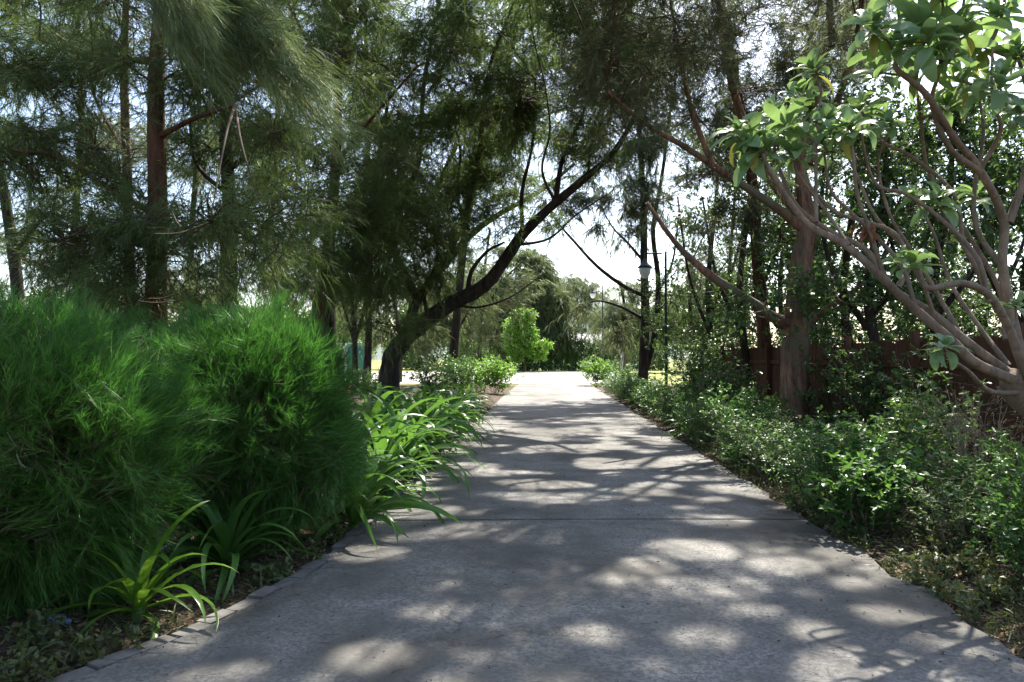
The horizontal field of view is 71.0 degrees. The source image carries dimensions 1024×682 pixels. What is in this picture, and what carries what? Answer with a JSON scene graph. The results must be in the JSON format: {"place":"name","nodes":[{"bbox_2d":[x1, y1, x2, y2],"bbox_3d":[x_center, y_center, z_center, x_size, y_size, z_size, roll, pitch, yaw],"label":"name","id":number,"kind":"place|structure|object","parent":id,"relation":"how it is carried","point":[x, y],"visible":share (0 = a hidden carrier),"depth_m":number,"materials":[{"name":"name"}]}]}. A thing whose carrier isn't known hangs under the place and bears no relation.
{"place":"outdoors","nodes":[
{"label":"outdoors","id":0,"kind":"place"},
{"bbox_2d":[0,360,1023,681],"bbox_3d":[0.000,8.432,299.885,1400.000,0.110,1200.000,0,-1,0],"label":"ground","id":1,"kind":"structure","parent":0,"point":[376,364],"depth_m":4.83,"materials":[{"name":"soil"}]},
{"bbox_2d":[0,0,145,348],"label":"casuarina tree","id":2,"kind":"object","parent":1,"relation":"on","point":[12,272],"visible":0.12,"depth_m":17.00,"materials":[{"name":"green plant"}]},
{"bbox_2d":[0,0,170,321],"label":"casuarina tree","id":3,"kind":"object","parent":1,"relation":"on","point":[18,210],"visible":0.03,"depth_m":24.91,"materials":[{"name":"green plant"}]},
{"bbox_2d":[9,0,220,338],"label":"casuarina tree","id":4,"kind":"object","parent":1,"relation":"on","point":[120,128],"visible":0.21,"depth_m":16.03,"materials":[{"name":"green plant"}]},
{"bbox_2d":[0,266,246,631],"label":"casuarina shrub","id":5,"kind":"object","parent":1,"relation":"on","point":[118,453],"visible":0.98,"depth_m":4.00,"materials":[{"name":"green plant"}]},
{"bbox_2d":[29,500,238,654],"bbox_3d":[-2.132,1.380,4.109,1.077,0.799,1.097,1,-1,-23],"label":"crinum lily","id":6,"kind":"object","parent":1,"relation":"on","point":[138,596],"visible":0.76,"depth_m":4.08,"materials":[{"name":"green plant"}]},
{"bbox_2d":[59,303,255,439],"bbox_3d":[-3.704,0.674,7.380,2.461,2.233,2.114,0,-1,0],"label":"casuarina shrub","id":7,"kind":"object","parent":1,"relation":"on","point":[137,316],"visible":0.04,"depth_m":7.16,"materials":[{"name":"green plant"}]},
{"bbox_2d":[131,11,254,319],"bbox_3d":[-13.161,-7.252,30.358,6.663,19.228,4.562,0,-1,10],"label":"casuarina tree","id":8,"kind":"object","parent":1,"relation":"on","point":[195,199],"visible":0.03,"depth_m":29.98,"materials":[{"name":"green plant"}]},
{"bbox_2d":[156,471,322,601],"bbox_3d":[-1.996,1.421,4.942,1.383,0.916,1.312,2,5,-9],"label":"crinum lily","id":9,"kind":"object","parent":1,"relation":"on","point":[223,537],"visible":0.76,"depth_m":4.94,"materials":[{"name":"green plant"}]},
{"bbox_2d":[45,438,459,681],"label":"kerb","id":10,"kind":"structure","parent":1,"relation":"on","point":[252,598],"depth_m":4.24,"materials":[{"name":"grey concrete"}]},
{"bbox_2d":[131,0,390,317],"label":"casuarina tree","id":11,"kind":"object","parent":1,"relation":"on","point":[200,163],"visible":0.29,"depth_m":11.78,"materials":[{"name":"green plant"}]},
{"bbox_2d":[137,284,390,562],"bbox_3d":[-2.066,0.645,5.701,2.201,2.343,2.176,1,-2,-35],"label":"casuarina shrub","id":12,"kind":"object","parent":1,"relation":"on","point":[295,380],"visible":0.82,"depth_m":5.31,"materials":[{"name":"green plant"}]},
{"bbox_2d":[198,0,351,324],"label":"casuarina tree","id":13,"kind":"object","parent":1,"relation":"on","point":[295,297],"visible":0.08,"depth_m":26.91,"materials":[{"name":"green plant"}]},
{"bbox_2d":[0,0,557,347],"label":"casuarina tree","id":14,"kind":"object","parent":1,"relation":"on","point":[154,237],"visible":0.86,"depth_m":8.48,"materials":[{"name":"green plant"}]},
{"bbox_2d":[122,0,380,192],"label":"casuarina branch","id":15,"kind":"object","parent":14,"relation":"attached to","point":[251,37],"visible":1,"depth_m":4.97,"materials":[{"name":"green plant"}]},
{"bbox_2d":[278,414,431,496],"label":"crinum lily","id":16,"kind":"object","parent":1,"relation":"on","point":[399,435],"visible":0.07,"depth_m":7.86,"materials":[{"name":"green plant"}]},
{"bbox_2d":[201,0,532,354],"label":"casuarina tree","id":17,"kind":"object","parent":1,"relation":"on","point":[373,206],"visible":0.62,"depth_m":15.31,"materials":[{"name":"green plant"}]},
{"bbox_2d":[297,0,439,390],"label":"casuarina tree","id":18,"kind":"object","parent":1,"relation":"on","point":[367,357],"visible":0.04,"depth_m":29.92,"materials":[{"name":"green plant"}]},
{"bbox_2d":[287,441,462,549],"bbox_3d":[-1.317,1.402,6.269,1.852,1.074,1.419,0,-1,6],"label":"crinum lily","id":19,"kind":"object","parent":1,"relation":"on","point":[357,512],"visible":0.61,"depth_m":6.12,"materials":[{"name":"green plant"}]},
{"bbox_2d":[309,300,440,381],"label":"casuarina tree","id":20,"kind":"object","parent":1,"relation":"on","point":[347,331],"visible":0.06,"depth_m":43.89,"materials":[{"name":"green plant"}]},
{"bbox_2d":[266,97,486,387],"bbox_3d":[-6.220,-4.698,33.085,10.752,14.235,5.840,0,-1,0],"label":"casuarina tree","id":21,"kind":"object","parent":1,"relation":"on","point":[355,347],"visible":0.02,"depth_m":32.89,"materials":[{"name":"green plant"}]},
{"bbox_2d":[347,366,406,405],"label":"bush","id":22,"kind":"object","parent":1,"relation":"on","point":[374,386],"visible":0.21,"depth_m":21.92,"materials":[{"name":"green plant"}]},
{"bbox_2d":[317,454,441,526],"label":"crinum lily","id":23,"kind":"object","parent":1,"relation":"on","point":[379,478],"visible":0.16,"depth_m":7.21,"materials":[{"name":"green plant"}]},
{"bbox_2d":[349,413,435,486],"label":"crinum lily","id":24,"kind":"object","parent":1,"relation":"on","point":[410,423],"visible":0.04,"depth_m":9.17,"materials":[{"name":"green plant"}]},
{"bbox_2d":[289,0,500,350],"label":"casuarina tree","id":25,"kind":"object","parent":1,"relation":"on","point":[330,323],"visible":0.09,"depth_m":20.87,"materials":[{"name":"green plant"}]},
{"bbox_2d":[328,398,469,498],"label":"crinum lily","id":26,"kind":"object","parent":1,"relation":"on","point":[383,445],"visible":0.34,"depth_m":8.10,"materials":[{"name":"green plant"}]},
{"bbox_2d":[351,382,450,445],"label":"crinum lily","id":27,"kind":"object","parent":1,"relation":"on","point":[407,400],"visible":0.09,"depth_m":12.87,"materials":[{"name":"green plant"}]},
{"bbox_2d":[353,391,453,480],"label":"crinum lily","id":28,"kind":"object","parent":1,"relation":"on","point":[375,408],"visible":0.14,"depth_m":9.92,"materials":[{"name":"green plant"}]},
{"bbox_2d":[352,382,458,456],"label":"crinum lily","id":29,"kind":"object","parent":1,"relation":"on","point":[397,400],"visible":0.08,"depth_m":11.23,"materials":[{"name":"green plant"}]},
{"bbox_2d":[357,401,475,464],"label":"crinum lily","id":30,"kind":"object","parent":1,"relation":"on","point":[447,415],"visible":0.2,"depth_m":10.36,"materials":[{"name":"green plant"}]},
{"bbox_2d":[352,392,491,480],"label":"crinum lily","id":31,"kind":"object","parent":1,"relation":"on","point":[413,444],"visible":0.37,"depth_m":9.25,"materials":[{"name":"green plant"}]},
{"bbox_2d":[404,359,461,397],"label":"bush","id":32,"kind":"object","parent":1,"relation":"on","point":[442,376],"visible":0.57,"depth_m":22.69,"materials":[{"name":"green plant"}]},
{"bbox_2d":[373,385,494,454],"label":"crinum lily","id":33,"kind":"object","parent":1,"relation":"on","point":[424,408],"visible":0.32,"depth_m":11.31,"materials":[{"name":"green plant"}]},
{"bbox_2d":[396,399,484,450],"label":"crinum lily","id":34,"kind":"object","parent":1,"relation":"on","point":[435,409],"visible":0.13,"depth_m":12.47,"materials":[{"name":"green plant"}]},
{"bbox_2d":[383,242,511,367],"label":"casuarina tree","id":35,"kind":"object","parent":1,"relation":"on","point":[447,322],"visible":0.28,"depth_m":38.00,"materials":[{"name":"green plant"}]},
{"bbox_2d":[404,391,496,434],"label":"crinum lily","id":36,"kind":"object","parent":1,"relation":"on","point":[442,396],"visible":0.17,"depth_m":13.95,"materials":[{"name":"green plant"}]},
{"bbox_2d":[381,337,527,369],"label":"hedge","id":37,"kind":"object","parent":1,"relation":"on","point":[433,358],"visible":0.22,"depth_m":87.57,"materials":[{"name":"green plant"}]},
{"bbox_2d":[421,383,490,423],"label":"crinum lily","id":38,"kind":"object","parent":1,"relation":"on","point":[452,401],"visible":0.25,"depth_m":16.61,"materials":[{"name":"green plant"}]},
{"bbox_2d":[434,350,484,394],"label":"bush","id":39,"kind":"object","parent":1,"relation":"on","point":[462,381],"visible":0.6,"depth_m":24.80,"materials":[{"name":"green plant"}]},
{"bbox_2d":[422,229,554,369],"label":"casuarina tree","id":40,"kind":"object","parent":1,"relation":"on","point":[503,285],"visible":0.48,"depth_m":41.47,"materials":[{"name":"green plant"}]},
{"bbox_2d":[470,354,524,394],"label":"bush","id":41,"kind":"object","parent":1,"relation":"on","point":[494,377],"visible":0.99,"depth_m":29.70,"materials":[{"name":"green plant"}]},
{"bbox_2d":[286,0,721,407],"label":"casuarina tree","id":42,"kind":"object","parent":1,"relation":"on","point":[518,117],"visible":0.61,"depth_m":17.62,"materials":[{"name":"green plant"}]},
{"bbox_2d":[0,404,1023,681],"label":"ground cover","id":43,"kind":"object","parent":1,"relation":"on","point":[990,586],"visible":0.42,"depth_m":4.62,"materials":[{"name":"brown soil"}]},
{"bbox_2d":[500,308,555,371],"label":"broadleaf tree","id":44,"kind":"object","parent":1,"relation":"on","point":[539,350],"visible":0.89,"depth_m":73.31,"materials":[{"name":"green plant"}]},
{"bbox_2d":[470,245,586,369],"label":"casuarina tree","id":45,"kind":"object","parent":1,"relation":"on","point":[547,306],"visible":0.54,"depth_m":82.68,"materials":[{"name":"green plant"}]},
{"bbox_2d":[425,0,671,393],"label":"casuarina tree","id":46,"kind":"object","parent":1,"relation":"on","point":[455,332],"visible":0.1,"depth_m":28.68,"materials":[{"name":"green plant"}]},
{"bbox_2d":[515,337,596,370],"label":"hedge","id":47,"kind":"object","parent":1,"relation":"on","point":[562,366],"visible":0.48,"depth_m":83.36,"materials":[{"name":"green plant"}]},
{"bbox_2d":[536,272,613,361],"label":"casuarina tree","id":48,"kind":"object","parent":1,"relation":"on","point":[577,291],"visible":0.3,"depth_m":86.63,"materials":[{"name":"green plant"}]},
{"bbox_2d":[567,354,619,386],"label":"bush","id":49,"kind":"object","parent":1,"relation":"on","point":[593,369],"visible":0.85,"depth_m":37.94,"materials":[{"name":"green plant"}]},
{"bbox_2d":[583,278,662,374],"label":"casuarina tree","id":50,"kind":"object","parent":1,"relation":"on","point":[630,305],"visible":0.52,"depth_m":60.79,"materials":[{"name":"green plant"}]},
{"bbox_2d":[604,360,648,390],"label":"hedge shrub","id":51,"kind":"object","parent":1,"relation":"on","point":[628,371],"visible":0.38,"depth_m":28.79,"materials":[{"name":"green plant"}]},
{"bbox_2d":[524,0,731,382],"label":"casuarina tree","id":52,"kind":"object","parent":1,"relation":"on","point":[631,207],"visible":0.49,"depth_m":26.85,"materials":[{"name":"green plant"}]},
{"bbox_2d":[594,337,670,370],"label":"hedge","id":53,"kind":"object","parent":1,"relation":"on","point":[606,357],"visible":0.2,"depth_m":85.29,"materials":[{"name":"green plant"}]},
{"bbox_2d":[625,376,671,411],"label":"hedge shrub","id":54,"kind":"object","parent":1,"relation":"on","point":[639,397],"visible":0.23,"depth_m":19.39,"materials":[{"name":"green plant"}]},
{"bbox_2d":[638,252,667,384],"bbox_3d":[4.646,-0.441,23.517,1.049,5.011,0.470,0,-1,0],"label":"street lamp","id":55,"kind":"object","parent":1,"relation":"on","point":[644,266],"visible":0.81,"depth_m":23.48,"materials":[{"name":"metal"}]},
{"bbox_2d":[631,373,726,427],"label":"hedge shrub","id":56,"kind":"object","parent":1,"relation":"on","point":[669,406],"visible":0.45,"depth_m":15.20,"materials":[{"name":"green plant"}]},
{"bbox_2d":[633,285,725,355],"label":"distant tree","id":57,"kind":"object","parent":1,"relation":"on","point":[677,330],"visible":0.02,"depth_m":73.15,"materials":[{"name":"green plant"}]},
{"bbox_2d":[645,323,738,391],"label":"bush","id":58,"kind":"object","parent":1,"relation":"on","point":[697,360],"visible":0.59,"depth_m":20.44,"materials":[{"name":"green plant"}]},
{"bbox_2d":[636,241,751,382],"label":"broadleaf tree","id":59,"kind":"object","parent":1,"relation":"on","point":[691,308],"visible":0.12,"depth_m":35.90,"materials":[{"name":"green plant"}]},
{"bbox_2d":[667,390,729,437],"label":"hedge shrub","id":60,"kind":"object","parent":1,"relation":"on","point":[698,401],"visible":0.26,"depth_m":13.36,"materials":[{"name":"green plant"}]},
{"bbox_2d":[665,393,733,443],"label":"hedge shrub","id":61,"kind":"object","parent":1,"relation":"on","point":[706,427],"visible":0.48,"depth_m":12.25,"materials":[{"name":"green plant"}]},
{"bbox_2d":[628,124,778,377],"bbox_3d":[6.431,-2.704,24.188,5.104,9.848,3.778,0,-1,8],"label":"broadleaf tree","id":62,"kind":"object","parent":1,"relation":"on","point":[655,320],"visible":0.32,"depth_m":24.33,"materials":[{"name":"green plant"}]},
{"bbox_2d":[675,356,768,414],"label":"bush","id":63,"kind":"object","parent":1,"relation":"on","point":[722,378],"visible":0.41,"depth_m":15.22,"materials":[{"name":"green plant"}]},
{"bbox_2d":[690,144,755,347],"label":"broadleaf tree","id":64,"kind":"object","parent":1,"relation":"on","point":[703,295],"visible":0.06,"depth_m":33.49,"materials":[{"name":"green plant"}]},
{"bbox_2d":[687,380,796,446],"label":"hedge shrub","id":65,"kind":"object","parent":1,"relation":"on","point":[755,409],"visible":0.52,"depth_m":11.28,"materials":[{"name":"green plant"}]},
{"bbox_2d":[698,405,786,460],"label":"hedge shrub","id":66,"kind":"object","parent":1,"relation":"on","point":[727,417],"visible":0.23,"depth_m":10.38,"materials":[{"name":"green plant"}]},
{"bbox_2d":[667,100,838,405],"bbox_3d":[6.848,-2.191,19.661,4.689,8.611,3.775,-1,-2,37],"label":"broadleaf tree","id":67,"kind":"object","parent":1,"relation":"on","point":[744,343],"visible":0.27,"depth_m":19.51,"materials":[{"name":"green plant"}]},
{"bbox_2d":[704,415,801,471],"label":"hedge shrub","id":68,"kind":"object","parent":1,"relation":"on","point":[735,444],"visible":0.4,"depth_m":9.59,"materials":[{"name":"green plant"}]},
{"bbox_2d":[533,0,977,434],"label":"casuarina tree","id":69,"kind":"object","parent":1,"relation":"on","point":[699,59],"visible":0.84,"depth_m":13.42,"materials":[{"name":"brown plant"}]},
{"bbox_2d":[706,418,813,481],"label":"hedge shrub","id":70,"kind":"object","parent":1,"relation":"on","point":[755,448],"visible":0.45,"depth_m":8.78,"materials":[{"name":"green plant"}]},
{"bbox_2d":[742,392,792,429],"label":"hedge shrub","id":71,"kind":"object","parent":1,"relation":"on","point":[778,402],"visible":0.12,"depth_m":13.18,"materials":[{"name":"green plant"}]},
{"bbox_2d":[704,151,842,347],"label":"broadleaf tree","id":72,"kind":"object","parent":1,"relation":"on","point":[779,303],"visible":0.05,"depth_m":25.94,"materials":[{"name":"green plant"}]},
{"bbox_2d":[626,0,938,347],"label":"casuarina tree","id":73,"kind":"object","parent":1,"relation":"on","point":[743,215],"visible":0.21,"depth_m":19.00,"materials":[{"name":"green plant"}]},
{"bbox_2d":[712,121,919,346],"bbox_3d":[8.880,-2.498,20.950,5.972,9.284,3.414,-1,-1,25],"label":"broadleaf tree","id":74,"kind":"object","parent":1,"relation":"on","point":[840,208],"visible":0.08,"depth_m":20.79,"materials":[{"name":"green plant"}]},
{"bbox_2d":[758,427,874,491],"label":"hedge shrub","id":75,"kind":"object","parent":1,"relation":"on","point":[790,461],"visible":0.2,"depth_m":8.05,"materials":[{"name":"green plant"}]},
{"bbox_2d":[767,410,876,444],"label":"hedge shrub","id":76,"kind":"object","parent":1,"relation":"on","point":[819,421],"visible":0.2,"depth_m":10.68,"materials":[{"name":"green plant"}]},
{"bbox_2d":[768,145,889,342],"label":"broadleaf tree","id":77,"kind":"object","parent":1,"relation":"on","point":[811,178],"visible":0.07,"depth_m":29.95,"materials":[{"name":"green plant"}]},
{"bbox_2d":[706,74,954,424],"bbox_3d":[6.500,-1.509,13.747,5.308,6.973,3.612,1,-2,-39],"label":"broadleaf tree","id":78,"kind":"object","parent":1,"relation":"on","point":[868,322],"visible":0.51,"depth_m":13.21,"materials":[{"name":"green plant"}]},
{"bbox_2d":[753,427,914,516],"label":"hedge shrub","id":79,"kind":"object","parent":1,"relation":"on","point":[803,449],"visible":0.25,"depth_m":7.09,"materials":[{"name":"green plant"}]},
{"bbox_2d":[779,269,921,343],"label":"bush","id":80,"kind":"object","parent":1,"relation":"on","point":[837,338],"visible":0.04,"depth_m":18.77,"materials":[{"name":"green plant"}]},
{"bbox_2d":[722,89,983,345],"bbox_3d":[7.796,-2.018,17.172,5.893,8.148,4.085,0,-1,0],"label":"broadleaf tree","id":81,"kind":"object","parent":1,"relation":"on","point":[843,329],"visible":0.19,"depth_m":16.94,"materials":[{"name":"green plant"}]},
{"bbox_2d":[794,327,932,431],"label":"bush","id":82,"kind":"object","parent":1,"relation":"on","point":[867,400],"visible":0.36,"depth_m":11.60,"materials":[{"name":"green plant"}]},
{"bbox_2d":[704,322,1023,475],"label":"timber fence","id":83,"kind":"object","parent":1,"relation":"on","point":[766,361],"visible":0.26,"depth_m":10.78,"materials":[{"name":"brown wood"}]},
{"bbox_2d":[708,0,1023,416],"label":"rosette leaf tree","id":84,"kind":"object","parent":1,"relation":"on","point":[842,126],"visible":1,"depth_m":5.02,"materials":[{"name":"green leaf"},{"name":"smooth tan bark"}]},
{"bbox_2d":[768,413,966,534],"bbox_3d":[3.106,1.180,6.305,1.544,1.049,1.460,0,-1,-10],"label":"hedge shrub","id":85,"kind":"object","parent":1,"relation":"on","point":[852,487],"visible":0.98,"depth_m":6.17,"materials":[{"name":"green plant"}]},
{"bbox_2d":[831,421,941,484],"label":"hedge shrub","id":86,"kind":"object","parent":1,"relation":"on","point":[870,442],"visible":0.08,"depth_m":8.20,"materials":[{"name":"green plant"}]},
{"bbox_2d":[782,84,1023,342],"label":"broadleaf tree","id":87,"kind":"object","parent":1,"relation":"on","point":[931,138],"visible":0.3,"depth_m":13.74,"materials":[{"name":"green plant"}]},
{"bbox_2d":[853,331,977,461],"bbox_3d":[6.197,0.820,10.120,2.595,1.916,2.416,1,-2,-42],"label":"bush","id":88,"kind":"object","parent":1,"relation":"on","point":[902,376],"visible":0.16,"depth_m":10.01,"materials":[{"name":"green plant"}]},
{"bbox_2d":[858,371,992,497],"bbox_3d":[4.382,1.016,7.661,1.123,1.409,0.953,0,-1,-4],"label":"bush","id":89,"kind":"object","parent":1,"relation":"on","point":[908,421],"visible":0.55,"depth_m":7.52,"materials":[{"name":"green plant"}]},
{"bbox_2d":[856,127,1008,323],"bbox_3d":[12.329,-2.310,21.728,3.266,8.946,4.059,1,-2,-41],"label":"broadleaf tree","id":90,"kind":"object","parent":1,"relation":"on","point":[910,229],"visible":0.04,"depth_m":21.82,"materials":[{"name":"green plant"}]},
{"bbox_2d":[890,137,982,336],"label":"broadleaf tree","id":91,"kind":"object","parent":1,"relation":"on","point":[938,170],"visible":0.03,"depth_m":26.85,"materials":[{"name":"green plant"}]},
{"bbox_2d":[877,261,1020,337],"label":"bush","id":92,"kind":"object","parent":1,"relation":"on","point":[989,331],"visible":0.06,"depth_m":15.73,"materials":[{"name":"green plant"}]},
{"bbox_2d":[906,449,993,516],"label":"hedge shrub","id":93,"kind":"object","parent":1,"relation":"on","point":[936,475],"visible":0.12,"depth_m":6.94,"materials":[{"name":"green plant"}]},
{"bbox_2d":[888,469,1023,559],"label":"hedge shrub","id":94,"kind":"object","parent":1,"relation":"on","point":[959,520],"visible":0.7,"depth_m":5.48,"materials":[{"name":"green plant"}]},
{"bbox_2d":[903,426,1023,541],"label":"hedge shrub","id":95,"kind":"object","parent":1,"relation":"on","point":[990,468],"visible":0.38,"depth_m":5.77,"materials":[{"name":"green plant"}]},
{"bbox_2d":[908,78,1023,338],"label":"broadleaf tree","id":96,"kind":"object","parent":1,"relation":"on","point":[1011,183],"visible":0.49,"depth_m":13.02,"materials":[{"name":"green plant"}]},
{"bbox_2d":[909,371,1023,517],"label":"bush","id":97,"kind":"object","parent":1,"relation":"on","point":[962,446],"visible":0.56,"depth_m":6.53,"materials":[{"name":"green plant"}]},
{"bbox_2d":[917,90,1023,336],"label":"broadleaf tree","id":98,"kind":"object","parent":1,"relation":"on","point":[994,121],"visible":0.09,"depth_m":17.94,"materials":[{"name":"green plant"}]},
{"bbox_2d":[943,441,1023,581],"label":"hedge shrub","id":99,"kind":"object","parent":1,"relation":"on","point":[1011,535],"visible":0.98,"depth_m":4.72,"materials":[{"name":"green plant"}]},
{"bbox_2d":[0,0,1023,349],"label":"sky","id":100,"kind":"structure","parent":0,"point":[573,260],"materials":[{"name":"white"}]},
{"bbox_2d":[371,372,653,382],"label":"road","id":101,"kind":"structure","parent":0,"point":[552,377],"depth_m":53.88,"materials":[{"name":"grey concrete"}]},
{"bbox_2d":[372,275,700,359],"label":"hills","id":102,"kind":"structure","parent":0,"point":[378,355],"depth_m":474.78,"materials":[{"name":"green plant"}]},
{"bbox_2d":[72,383,1023,681],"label":"path","id":103,"kind":"structure","parent":0,"point":[556,623],"depth_m":4.51,"materials":[{"name":"concrete"}]},
{"bbox_2d":[69,406,1023,681],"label":"path debris","id":104,"kind":"object","parent":103,"relation":"on","point":[575,578],"visible":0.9,"depth_m":4.56,"materials":[{"name":"brown plant"}]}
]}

